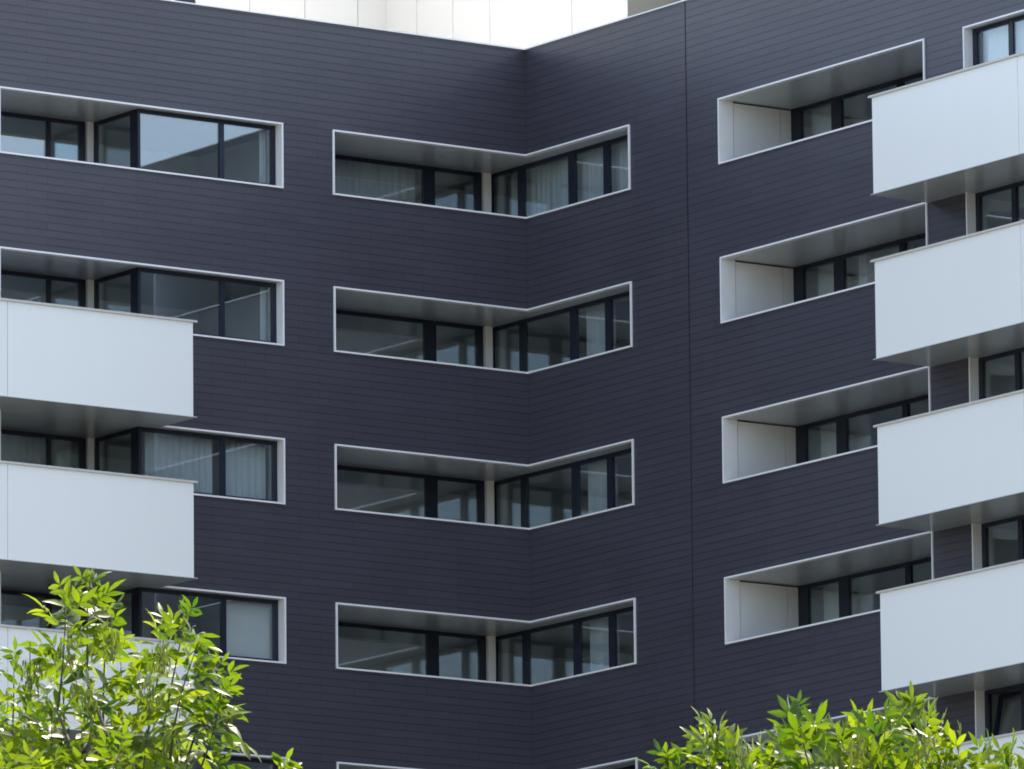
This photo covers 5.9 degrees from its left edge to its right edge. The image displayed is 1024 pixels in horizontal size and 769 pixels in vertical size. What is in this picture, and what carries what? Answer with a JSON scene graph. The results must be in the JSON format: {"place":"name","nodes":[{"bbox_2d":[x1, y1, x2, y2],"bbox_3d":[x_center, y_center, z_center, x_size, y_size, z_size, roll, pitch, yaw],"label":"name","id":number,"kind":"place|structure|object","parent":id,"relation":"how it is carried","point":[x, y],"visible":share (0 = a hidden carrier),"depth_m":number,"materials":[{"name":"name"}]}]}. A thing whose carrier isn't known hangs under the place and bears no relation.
{"place":"outdoors","nodes":[
{"label":"outdoors","id":0,"kind":"place"},
{"bbox_2d":[0,0,1023,768],"bbox_3d":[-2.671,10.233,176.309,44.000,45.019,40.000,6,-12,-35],"label":"apartment building","id":1,"kind":"structure","parent":0,"point":[430,404],"depth_m":183.85,"materials":[{"name":"ceramic"}]},
{"bbox_2d":[1,434,70,467],"bbox_3d":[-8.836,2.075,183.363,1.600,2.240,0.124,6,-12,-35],"label":"curtain","id":2,"kind":"object","parent":1,"relation":"hanging from","point":[23,449],"visible":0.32,"depth_m":183.49,"materials":[{"name":"white fabric"}]},
{"bbox_2d":[145,432,211,493],"bbox_3d":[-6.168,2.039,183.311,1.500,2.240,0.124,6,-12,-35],"label":"curtain","id":3,"kind":"object","parent":1,"relation":"hanging from","point":[177,457],"visible":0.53,"depth_m":183.45,"materials":[{"name":"white fabric"}]},
{"bbox_2d":[226,441,265,498],"bbox_3d":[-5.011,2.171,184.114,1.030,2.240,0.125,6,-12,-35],"label":"curtain","id":4,"kind":"object","parent":1,"relation":"hanging from","point":[245,469],"visible":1,"depth_m":184.25,"materials":[{"name":"white fabric"}]},
{"bbox_2d":[226,600,269,658],"bbox_3d":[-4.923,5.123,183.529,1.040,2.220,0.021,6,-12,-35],"label":"curtain","id":5,"kind":"object","parent":1,"relation":"hanging from","point":[248,628],"visible":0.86,"depth_m":183.65,"materials":[{"name":"white fabric"}]},
{"bbox_2d":[259,129,265,182],"bbox_3d":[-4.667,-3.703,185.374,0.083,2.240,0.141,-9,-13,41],"label":"curtain","id":6,"kind":"object","parent":1,"relation":"hanging from","point":[262,168],"visible":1,"depth_m":185.46,"materials":[{"name":"white fabric"}]},
{"bbox_2d":[260,286,265,340],"bbox_3d":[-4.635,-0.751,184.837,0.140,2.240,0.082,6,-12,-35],"label":"curtain","id":7,"kind":"object","parent":1,"relation":"hanging from","point":[262,313],"visible":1,"depth_m":184.94,"materials":[{"name":"white fabric"}]},
{"bbox_2d":[335,159,415,202],"bbox_3d":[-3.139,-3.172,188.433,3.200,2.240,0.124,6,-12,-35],"label":"curtain","id":8,"kind":"object","parent":1,"relation":"hanging from","point":[375,181],"visible":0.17,"depth_m":188.94,"materials":[{"name":"white fabric"}]},
{"bbox_2d":[511,140,627,216],"bbox_3d":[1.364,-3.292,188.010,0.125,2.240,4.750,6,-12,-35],"label":"curtain","id":9,"kind":"object","parent":1,"relation":"hanging from","point":[546,187],"visible":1,"depth_m":188.59,"materials":[{"name":"white fabric"}]},
{"bbox_2d":[586,300,615,355],"bbox_3d":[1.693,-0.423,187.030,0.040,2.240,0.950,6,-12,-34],"label":"curtain","id":10,"kind":"object","parent":1,"relation":"hanging from","point":[595,314],"visible":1,"depth_m":187.25,"materials":[{"name":"white fabric"}]},
{"bbox_2d":[588,457,617,513],"bbox_3d":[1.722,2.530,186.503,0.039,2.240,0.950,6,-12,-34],"label":"curtain","id":11,"kind":"object","parent":1,"relation":"hanging from","point":[597,486],"visible":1,"depth_m":186.71,"materials":[{"name":"white fabric"}]},
{"bbox_2d":[590,614,619,671],"bbox_3d":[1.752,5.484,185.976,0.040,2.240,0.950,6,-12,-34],"label":"curtain","id":12,"kind":"object","parent":1,"relation":"hanging from","point":[599,644],"visible":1,"depth_m":186.19,"materials":[{"name":"white fabric"}]},
{"bbox_2d":[812,105,830,135],"bbox_3d":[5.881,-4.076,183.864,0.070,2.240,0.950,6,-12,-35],"label":"curtain","id":13,"kind":"object","parent":1,"relation":"hanging from","point":[821,120],"visible":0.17,"depth_m":184.16,"materials":[{"name":"white fabric"}]},
{"bbox_2d":[818,264,833,295],"bbox_3d":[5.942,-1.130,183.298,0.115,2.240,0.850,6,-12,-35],"label":"curtain","id":14,"kind":"object","parent":1,"relation":"hanging from","point":[825,279],"visible":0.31,"depth_m":183.58,"materials":[{"name":"white fabric"}]},
{"bbox_2d":[820,423,835,457],"bbox_3d":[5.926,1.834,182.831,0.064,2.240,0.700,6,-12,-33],"label":"curtain","id":15,"kind":"object","parent":1,"relation":"hanging from","point":[828,439],"visible":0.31,"depth_m":183.06,"materials":[{"name":"white fabric"}]},
{"bbox_2d":[823,583,838,620],"bbox_3d":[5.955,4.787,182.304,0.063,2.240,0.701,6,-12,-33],"label":"curtain","id":16,"kind":"object","parent":1,"relation":"hanging from","point":[831,602],"visible":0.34,"depth_m":182.51,"materials":[{"name":"white fabric"}]},
{"bbox_2d":[859,243,912,285],"bbox_3d":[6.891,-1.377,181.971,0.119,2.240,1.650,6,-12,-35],"label":"curtain","id":17,"kind":"object","parent":1,"relation":"hanging from","point":[866,270],"visible":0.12,"depth_m":182.49,"materials":[{"name":"white fabric"}]},
{"bbox_2d":[988,20,1023,61],"bbox_3d":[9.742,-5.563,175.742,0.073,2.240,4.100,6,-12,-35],"label":"curtain","id":18,"kind":"object","parent":1,"relation":"hanging from","point":[998,46],"visible":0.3,"depth_m":177.21,"materials":[{"name":"white fabric"}]},
{"label":"ground","id":19,"kind":"structure","parent":0,"visible":0},
{"bbox_2d":[0,565,302,768],"bbox_3d":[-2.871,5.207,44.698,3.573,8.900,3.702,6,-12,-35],"label":"ash tree","id":20,"kind":"object","parent":19,"relation":"on","point":[19,751],"visible":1,"depth_m":45.32,"materials":[{"name":"green plant"}]},
{"bbox_2d":[630,680,1023,768],"bbox_3d":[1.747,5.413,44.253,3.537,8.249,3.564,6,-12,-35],"label":"ash tree","id":21,"kind":"object","parent":19,"relation":"on","point":[837,749],"visible":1,"depth_m":44.72,"materials":[{"name":"green plant"}]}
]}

